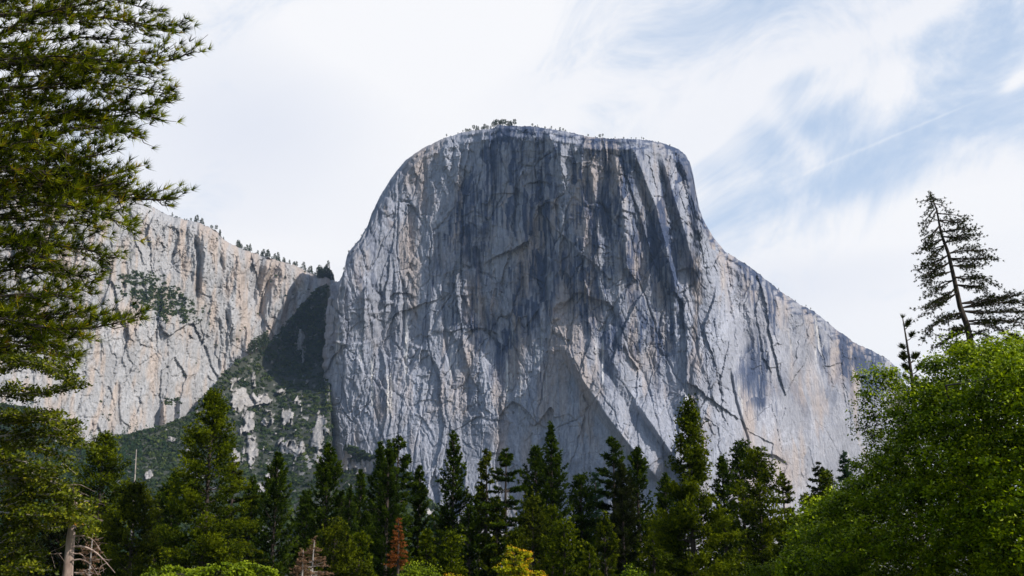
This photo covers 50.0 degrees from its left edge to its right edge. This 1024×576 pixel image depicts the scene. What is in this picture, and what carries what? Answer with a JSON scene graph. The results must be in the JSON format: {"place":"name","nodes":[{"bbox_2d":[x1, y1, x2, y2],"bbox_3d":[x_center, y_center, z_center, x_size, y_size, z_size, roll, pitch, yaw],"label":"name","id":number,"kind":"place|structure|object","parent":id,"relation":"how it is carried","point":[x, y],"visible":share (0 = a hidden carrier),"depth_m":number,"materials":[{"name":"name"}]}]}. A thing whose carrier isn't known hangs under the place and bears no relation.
{"place":"outdoors","nodes":[
{"label":"outdoors","id":0,"kind":"place"},
{"bbox_2d":[0,173,336,442],"bbox_3d":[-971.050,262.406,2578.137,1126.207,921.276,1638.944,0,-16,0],"label":"cliff","id":1,"kind":"structure","parent":0,"point":[190,258],"depth_m":2347.78,"materials":[{"name":"stone"}]},
{"bbox_2d":[325,261,329,272],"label":"rim tree","id":2,"kind":"object","parent":1,"relation":"on","point":[327,265],"visible":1,"depth_m":2761.05,"materials":[{"name":"green plant"}]},
{"bbox_2d":[328,270,333,279],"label":"rim tree","id":3,"kind":"object","parent":1,"relation":"on","point":[330,274],"visible":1,"depth_m":2780.35,"materials":[{"name":"green plant"}]},
{"bbox_2d":[0,283,1005,575],"bbox_3d":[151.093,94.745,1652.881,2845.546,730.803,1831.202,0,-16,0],"label":"hillside","id":4,"kind":"structure","parent":0,"point":[240,401],"depth_m":2181.13,"materials":[{"name":"green plant"}]},
{"bbox_2d":[0,390,166,563],"bbox_3d":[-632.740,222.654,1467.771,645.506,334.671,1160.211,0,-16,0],"label":"distant wood","id":5,"kind":"object","parent":4,"relation":"on","point":[124,455],"visible":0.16,"depth_m":1882.89,"materials":[{"name":"green plant"}]},
{"bbox_2d":[0,210,439,574],"bbox_3d":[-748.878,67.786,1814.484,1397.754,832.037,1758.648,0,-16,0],"label":"brush","id":6,"kind":"object","parent":4,"relation":"on","point":[171,453],"visible":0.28,"depth_m":2166.32,"materials":[{"name":"green plant"}]},
{"bbox_2d":[245,343,251,355],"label":"rim tree","id":7,"kind":"object","parent":4,"relation":"on","point":[250,350],"visible":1,"depth_m":2386.90,"materials":[{"name":"green plant"}]},
{"bbox_2d":[248,340,254,353],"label":"rim tree","id":8,"kind":"object","parent":4,"relation":"on","point":[252,346],"visible":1,"depth_m":2398.76,"materials":[{"name":"green plant"}]},
{"bbox_2d":[253,337,258,351],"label":"rim tree","id":9,"kind":"object","parent":4,"relation":"on","point":[254,339],"visible":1,"depth_m":2417.94,"materials":[{"name":"green plant"}]},
{"bbox_2d":[255,336,261,351],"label":"rim tree","id":10,"kind":"object","parent":4,"relation":"on","point":[258,343],"visible":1,"depth_m":2424.16,"materials":[{"name":"green plant"}]},
{"bbox_2d":[343,445,443,517],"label":"bushes","id":11,"kind":"object","parent":4,"relation":"on","point":[350,448],"visible":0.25,"depth_m":2147.57,"materials":[{"name":"green plant"}]},
{"bbox_2d":[0,0,1023,505],"label":"sky","id":12,"kind":"structure","parent":0,"point":[810,133],"materials":[{"name":"white"}]},
{"bbox_2d":[576,516,600,568],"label":"fir tree","id":13,"kind":"object","parent":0,"point":[585,540],"visible":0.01,"depth_m":133.23,"materials":[{"name":"green plant"}]},
{"bbox_2d":[322,124,926,534],"bbox_3d":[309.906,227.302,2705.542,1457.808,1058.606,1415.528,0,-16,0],"label":"granite mountain","id":14,"kind":"structure","parent":0,"point":[497,289],"depth_m":2265.45,"materials":[{"name":"grey stone"}]},
{"bbox_3d":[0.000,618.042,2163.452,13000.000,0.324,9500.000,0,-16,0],"label":"ground","id":15,"kind":"structure","parent":0,"visible":0},
{"bbox_2d":[0,476,55,575],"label":"fir tree","id":16,"kind":"object","parent":15,"relation":"on","point":[42,540],"visible":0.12,"depth_m":113.36,"materials":[{"name":"green plant"}]},
{"bbox_2d":[0,349,109,575],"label":"cedar tree","id":17,"kind":"object","parent":15,"relation":"on","point":[19,470],"visible":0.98,"depth_m":26.25,"materials":[{"name":"green plant"}]},
{"bbox_2d":[21,492,103,575],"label":"fir tree","id":18,"kind":"object","parent":15,"relation":"on","point":[56,558],"visible":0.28,"depth_m":114.14,"materials":[{"name":"green plant"}]},
{"bbox_2d":[47,484,114,575],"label":"dead tree","id":19,"kind":"object","parent":15,"relation":"on","point":[69,560],"visible":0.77,"depth_m":26.41,"materials":[{"name":"grey wood"}]},
{"bbox_2d":[76,534,103,575],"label":"dead conifer","id":20,"kind":"object","parent":15,"relation":"on","point":[90,571],"visible":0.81,"depth_m":77.66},
{"bbox_2d":[45,428,137,575],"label":"pine tree","id":21,"kind":"object","parent":15,"relation":"on","point":[107,442],"visible":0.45,"depth_m":118.13,"materials":[{"name":"green plant"}]},
{"bbox_2d":[78,496,117,575],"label":"fir tree","id":22,"kind":"object","parent":15,"relation":"on","point":[98,557],"visible":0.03,"depth_m":141.13,"materials":[{"name":"green plant"}]},
{"bbox_2d":[0,0,213,376],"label":"pine tree","id":23,"kind":"object","parent":15,"relation":"on","point":[38,177],"visible":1,"depth_m":22.47,"materials":[{"name":"green plant"}]},
{"bbox_2d":[96,478,165,575],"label":"pine tree","id":24,"kind":"object","parent":15,"relation":"on","point":[131,513],"visible":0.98,"depth_m":108.85,"materials":[{"name":"green plant"}]},
{"bbox_2d":[130,449,137,539],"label":"dead snag","id":25,"kind":"object","parent":15,"relation":"on","point":[134,472],"visible":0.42,"depth_m":116.15,"materials":[{"name":"grey wood"}]},
{"bbox_2d":[131,488,182,572],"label":"fir tree","id":26,"kind":"object","parent":15,"relation":"on","point":[158,517],"visible":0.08,"depth_m":137.50,"materials":[{"name":"green plant"}]},
{"bbox_2d":[144,471,192,572],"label":"fir tree","id":27,"kind":"object","parent":15,"relation":"on","point":[169,519],"visible":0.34,"depth_m":122.35,"materials":[{"name":"green plant"}]},
{"bbox_2d":[184,512,210,568],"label":"fir tree","id":28,"kind":"object","parent":15,"relation":"on","point":[195,548],"visible":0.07,"depth_m":131.14,"materials":[{"name":"green plant"}]},
{"bbox_2d":[151,386,259,575],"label":"pine tree","id":29,"kind":"object","parent":15,"relation":"on","point":[215,405],"visible":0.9,"depth_m":102.40,"materials":[{"name":"green plant"}]},
{"bbox_2d":[140,560,278,575],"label":"green bush","id":30,"kind":"object","parent":15,"relation":"on","point":[244,568],"visible":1,"depth_m":38.54,"materials":[{"name":"green plant"}]},
{"bbox_2d":[190,456,269,573],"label":"fir tree","id":31,"kind":"object","parent":15,"relation":"on","point":[239,499],"visible":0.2,"depth_m":110.06,"materials":[{"name":"green plant"}]},
{"bbox_2d":[231,474,270,574],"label":"fir tree","id":32,"kind":"object","parent":15,"relation":"on","point":[253,490],"visible":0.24,"depth_m":125.44,"materials":[{"name":"green plant"}]},
{"bbox_2d":[246,451,298,575],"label":"fir tree","id":33,"kind":"object","parent":15,"relation":"on","point":[275,487],"visible":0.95,"depth_m":117.34,"materials":[{"name":"green plant"}]},
{"bbox_2d":[276,490,316,575],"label":"fir tree","id":34,"kind":"object","parent":15,"relation":"on","point":[300,501],"visible":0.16,"depth_m":135.16,"materials":[{"name":"green plant"}]},
{"bbox_2d":[288,490,315,575],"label":"fir tree","id":35,"kind":"object","parent":15,"relation":"on","point":[306,501],"visible":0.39,"depth_m":132.04,"materials":[{"name":"green plant"}]},
{"bbox_2d":[290,548,314,575],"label":"dead conifer","id":36,"kind":"object","parent":15,"relation":"on","point":[297,570],"visible":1,"depth_m":80.40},
{"bbox_2d":[295,535,333,575],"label":"dead conifer","id":37,"kind":"object","parent":15,"relation":"on","point":[311,551],"visible":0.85,"depth_m":81.60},
{"bbox_2d":[297,441,347,575],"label":"fir tree","id":38,"kind":"object","parent":15,"relation":"on","point":[326,475],"visible":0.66,"depth_m":119.83,"materials":[{"name":"green plant"}]},
{"bbox_2d":[315,492,346,560],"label":"fir tree","id":39,"kind":"object","parent":15,"relation":"on","point":[338,508],"visible":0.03,"depth_m":141.14,"materials":[{"name":"green plant"}]},
{"bbox_2d":[308,516,371,575],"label":"young pine","id":40,"kind":"object","parent":15,"relation":"on","point":[336,529],"visible":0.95,"depth_m":85.31,"materials":[{"name":"green plant"}]},
{"bbox_2d":[338,485,358,550],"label":"fir tree","id":41,"kind":"object","parent":15,"relation":"on","point":[348,514],"visible":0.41,"depth_m":135.44,"materials":[{"name":"green plant"}]},
{"bbox_2d":[344,469,370,569],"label":"fir tree","id":42,"kind":"object","parent":15,"relation":"on","point":[360,497],"visible":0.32,"depth_m":137.88,"materials":[{"name":"green plant"}]},
{"bbox_2d":[341,529,377,575],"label":"fir tree","id":43,"kind":"object","parent":15,"relation":"on","point":[362,543],"visible":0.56,"depth_m":93.26,"materials":[{"name":"green plant"}]},
{"bbox_2d":[356,441,403,575],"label":"fir tree","id":44,"kind":"object","parent":15,"relation":"on","point":[379,453],"visible":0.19,"depth_m":122.44,"materials":[{"name":"green plant"}]},
{"bbox_2d":[360,439,413,575],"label":"fir tree","id":45,"kind":"object","parent":15,"relation":"on","point":[386,481],"visible":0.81,"depth_m":115.26,"materials":[{"name":"green plant"}]},
{"bbox_2d":[370,434,420,574],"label":"fir tree","id":46,"kind":"object","parent":15,"relation":"on","point":[406,459],"visible":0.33,"depth_m":119.51,"materials":[{"name":"green plant"}]},
{"bbox_2d":[384,518,409,575],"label":"rust conifer","id":47,"kind":"object","parent":15,"relation":"on","point":[395,556],"visible":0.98,"depth_m":83.66,"materials":[{"name":"brown plant"}]},
{"bbox_2d":[396,560,441,575],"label":"green bush","id":48,"kind":"object","parent":15,"relation":"on","point":[412,572],"visible":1,"depth_m":57.92,"materials":[{"name":"green plant"}]},
{"bbox_2d":[405,464,433,571],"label":"fir tree","id":49,"kind":"object","parent":15,"relation":"on","point":[417,504],"visible":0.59,"depth_m":123.44,"materials":[{"name":"green plant"}]},
{"bbox_2d":[408,529,442,575],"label":"fir tree","id":50,"kind":"object","parent":15,"relation":"on","point":[425,537],"visible":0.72,"depth_m":97.02,"materials":[{"name":"green plant"}]},
{"bbox_2d":[428,512,438,550],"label":"fir tree","id":51,"kind":"object","parent":15,"relation":"on","point":[431,528],"visible":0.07,"depth_m":146.44,"materials":[{"name":"green plant"}]},
{"bbox_2d":[428,525,468,575],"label":"young pine","id":52,"kind":"object","parent":15,"relation":"on","point":[454,544],"visible":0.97,"depth_m":90.88,"materials":[{"name":"green plant"}]},
{"bbox_2d":[432,515,464,571],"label":"fir tree","id":53,"kind":"object","parent":15,"relation":"on","point":[435,526],"visible":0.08,"depth_m":138.44,"materials":[{"name":"green plant"}]},
{"bbox_2d":[424,429,479,575],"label":"fir tree","id":54,"kind":"object","parent":15,"relation":"on","point":[447,511],"visible":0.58,"depth_m":119.93,"materials":[{"name":"green plant"}]},
{"bbox_2d":[454,504,489,575],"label":"fir tree","id":55,"kind":"object","parent":15,"relation":"on","point":[469,525],"visible":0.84,"depth_m":114.91,"materials":[{"name":"green plant"}]},
{"bbox_2d":[467,488,498,571],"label":"fir tree","id":56,"kind":"object","parent":15,"relation":"on","point":[476,502],"visible":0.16,"depth_m":133.90,"materials":[{"name":"green plant"}]},
{"bbox_2d":[474,448,498,575],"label":"fir tree","id":57,"kind":"object","parent":15,"relation":"on","point":[484,463],"visible":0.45,"depth_m":126.29,"materials":[{"name":"green plant"}]},
{"bbox_2d":[473,495,509,575],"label":"fir tree","id":58,"kind":"object","parent":15,"relation":"on","point":[496,531],"visible":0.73,"depth_m":114.77,"materials":[{"name":"green plant"}]},
{"bbox_2d":[475,448,528,573],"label":"fir tree","id":59,"kind":"object","parent":15,"relation":"on","point":[506,459],"visible":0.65,"depth_m":115.95,"materials":[{"name":"green plant"}]},
{"bbox_2d":[493,525,534,575],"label":"young pine","id":60,"kind":"object","parent":15,"relation":"on","point":[514,540],"visible":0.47,"depth_m":97.28,"materials":[{"name":"green plant"}]},
{"bbox_2d":[492,544,546,575],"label":"golden bush","id":61,"kind":"object","parent":15,"relation":"on","point":[510,569],"visible":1,"depth_m":57.97,"materials":[{"name":"yellow plant"}]},
{"bbox_2d":[515,444,549,570],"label":"fir tree","id":62,"kind":"object","parent":15,"relation":"on","point":[536,455],"visible":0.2,"depth_m":124.39,"materials":[{"name":"green plant"}]},
{"bbox_2d":[514,487,558,575],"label":"pine tree","id":63,"kind":"object","parent":15,"relation":"on","point":[530,508],"visible":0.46,"depth_m":105.39,"materials":[{"name":"green plant"}]},
{"bbox_2d":[535,504,563,575],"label":"fir tree","id":64,"kind":"object","parent":15,"relation":"on","point":[551,513],"visible":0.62,"depth_m":97.41,"materials":[{"name":"green plant"}]},
{"bbox_2d":[531,420,583,574],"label":"fir tree","id":65,"kind":"object","parent":15,"relation":"on","point":[551,482],"visible":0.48,"depth_m":120.29,"materials":[{"name":"green plant"}]},
{"bbox_2d":[542,515,584,575],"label":"young pine","id":66,"kind":"object","parent":15,"relation":"on","point":[563,568],"visible":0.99,"depth_m":89.22,"materials":[{"name":"green plant"}]},
{"bbox_2d":[564,471,601,575],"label":"pine tree","id":67,"kind":"object","parent":15,"relation":"on","point":[579,482],"visible":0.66,"depth_m":121.47,"materials":[{"name":"green plant"}]},
{"bbox_2d":[577,541,601,575],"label":"fir tree","id":68,"kind":"object","parent":15,"relation":"on","point":[589,557],"visible":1,"depth_m":87.23,"materials":[{"name":"green plant"}]},
{"bbox_2d":[585,472,603,568],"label":"fir tree","id":69,"kind":"object","parent":15,"relation":"on","point":[597,486],"visible":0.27,"depth_m":147.63,"materials":[{"name":"green plant"}]},
{"bbox_2d":[591,510,620,575],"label":"fir tree","id":70,"kind":"object","parent":15,"relation":"on","point":[604,530],"visible":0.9,"depth_m":106.95,"materials":[{"name":"green plant"}]},
{"bbox_2d":[591,436,628,572],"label":"fir tree","id":71,"kind":"object","parent":15,"relation":"on","point":[612,442],"visible":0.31,"depth_m":122.87,"materials":[{"name":"green plant"}]},
{"bbox_2d":[603,462,642,575],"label":"fir tree","id":72,"kind":"object","parent":15,"relation":"on","point":[621,490],"visible":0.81,"depth_m":117.17,"materials":[{"name":"green plant"}]},
{"bbox_2d":[621,563,648,575],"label":"green bush","id":73,"kind":"object","parent":15,"relation":"on","point":[634,572],"visible":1,"depth_m":63.73,"materials":[{"name":"green plant"}]},
{"bbox_2d":[621,445,658,575],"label":"fir tree","id":74,"kind":"object","parent":15,"relation":"on","point":[638,464],"visible":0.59,"depth_m":119.20,"materials":[{"name":"green plant"}]},
{"bbox_2d":[623,505,676,575],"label":"young pine","id":75,"kind":"object","parent":15,"relation":"on","point":[651,562],"visible":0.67,"depth_m":106.63,"materials":[{"name":"green plant"}]},
{"bbox_2d":[646,472,683,575],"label":"fir tree","id":76,"kind":"object","parent":15,"relation":"on","point":[663,500],"visible":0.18,"depth_m":119.94,"materials":[{"name":"green plant"}]},
{"bbox_2d":[669,493,699,571],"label":"fir tree","id":77,"kind":"object","parent":15,"relation":"on","point":[676,504],"visible":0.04,"depth_m":142.26,"materials":[{"name":"green plant"}]},
{"bbox_2d":[646,393,747,575],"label":"pine tree","id":78,"kind":"object","parent":15,"relation":"on","point":[693,508],"visible":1,"depth_m":95.66,"materials":[{"name":"green plant"}]},
{"bbox_2d":[700,514,741,566],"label":"fir tree","id":79,"kind":"object","parent":15,"relation":"on","point":[716,552],"visible":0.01,"depth_m":139.66,"materials":[{"name":"green plant"}]},
{"bbox_2d":[708,453,744,575],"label":"fir tree","id":80,"kind":"object","parent":15,"relation":"on","point":[723,490],"visible":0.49,"depth_m":122.06,"materials":[{"name":"green plant"}]},
{"bbox_2d":[724,437,767,575],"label":"pine tree","id":81,"kind":"object","parent":15,"relation":"on","point":[736,468],"visible":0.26,"depth_m":126.66,"materials":[{"name":"green plant"}]},
{"bbox_2d":[739,559,780,575],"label":"green bush","id":82,"kind":"object","parent":15,"relation":"on","point":[759,571],"visible":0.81,"depth_m":61.76,"materials":[{"name":"green plant"}]},
{"bbox_2d":[724,445,797,575],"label":"pine tree","id":83,"kind":"object","parent":15,"relation":"on","point":[755,464],"visible":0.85,"depth_m":109.10,"materials":[{"name":"green plant"}]},
{"bbox_2d":[757,472,799,559],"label":"fir tree","id":84,"kind":"object","parent":15,"relation":"on","point":[786,490],"visible":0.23,"depth_m":118.14,"materials":[{"name":"green plant"}]},
{"bbox_2d":[765,511,803,575],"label":"young pine","id":85,"kind":"object","parent":15,"relation":"on","point":[781,527],"visible":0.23,"depth_m":101.48,"materials":[{"name":"green plant"}]},
{"bbox_2d":[794,492,817,515],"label":"pine tree","id":86,"kind":"object","parent":15,"relation":"on","point":[806,494],"visible":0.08,"depth_m":116.02,"materials":[{"name":"green plant"}]},
{"bbox_2d":[806,462,826,498],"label":"fir tree","id":87,"kind":"object","parent":15,"relation":"on","point":[814,490],"visible":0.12,"depth_m":128.83,"materials":[{"name":"green plant"}]},
{"bbox_2d":[769,482,880,575],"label":"maple tree","id":88,"kind":"object","parent":15,"relation":"on","point":[788,567],"visible":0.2,"depth_m":59.33,"materials":[{"name":"green plant"}]},
{"bbox_2d":[815,468,837,506],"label":"pine tree","id":89,"kind":"object","parent":15,"relation":"on","point":[826,475],"visible":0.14,"depth_m":124.52,"materials":[{"name":"green plant"}]},
{"bbox_2d":[836,450,852,489],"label":"fir tree","id":90,"kind":"object","parent":15,"relation":"on","point":[844,462],"visible":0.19,"depth_m":148.76,"materials":[{"name":"green plant"}]},
{"bbox_2d":[792,327,1023,575],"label":"oak tree","id":91,"kind":"object","parent":15,"relation":"on","point":[973,510],"visible":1,"depth_m":34.99,"materials":[{"name":"green plant"}]},
{"bbox_2d":[897,314,922,557],"bbox_3d":[15.509,7.065,41.702,1.119,12.670,0.883,0,-16,0],"label":"young pine","id":92,"kind":"object","parent":15,"relation":"on","point":[902,355],"visible":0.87,"depth_m":42.85,"materials":[{"name":"green plant"}]},
{"bbox_2d":[910,190,1023,415],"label":"fir tree","id":93,"kind":"object","parent":15,"relation":"on","point":[992,322],"visible":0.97,"depth_m":45.57,"materials":[{"name":"green plant"}]},
{"bbox_2d":[1005,332,1022,487],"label":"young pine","id":94,"kind":"object","parent":15,"relation":"on","point":[1011,334],"visible":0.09,"depth_m":43.06,"materials":[{"name":"green plant"}]}
]}

